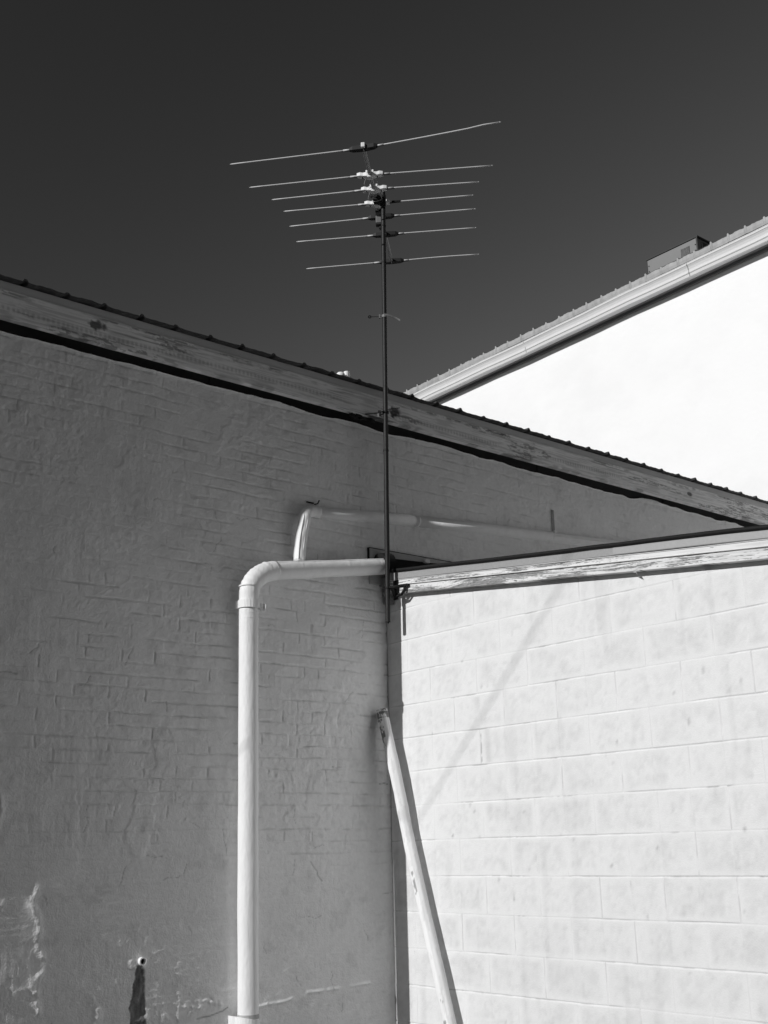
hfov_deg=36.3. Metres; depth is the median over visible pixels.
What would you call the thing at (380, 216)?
tv antenna
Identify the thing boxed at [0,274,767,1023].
brick building
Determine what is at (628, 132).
sky
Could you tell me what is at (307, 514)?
overflow pipe
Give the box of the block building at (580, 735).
[367,524,767,1023]
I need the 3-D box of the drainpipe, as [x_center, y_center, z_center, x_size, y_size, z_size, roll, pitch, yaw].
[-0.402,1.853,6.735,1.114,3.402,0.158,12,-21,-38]
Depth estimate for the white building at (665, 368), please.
13.78 m
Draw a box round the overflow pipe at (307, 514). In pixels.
[293,505,623,560]
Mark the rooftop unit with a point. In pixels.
(672, 254)
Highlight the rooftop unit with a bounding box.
[645,235,709,273]
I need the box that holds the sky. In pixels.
[0,0,767,392]
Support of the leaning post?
on the ground
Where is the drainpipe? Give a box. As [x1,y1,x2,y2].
[228,558,384,1023]
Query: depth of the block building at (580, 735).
6.09 m
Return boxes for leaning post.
[376,708,456,1023]
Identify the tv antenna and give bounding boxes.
[230,122,499,623]
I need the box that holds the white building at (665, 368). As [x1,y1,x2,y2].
[403,216,767,500]

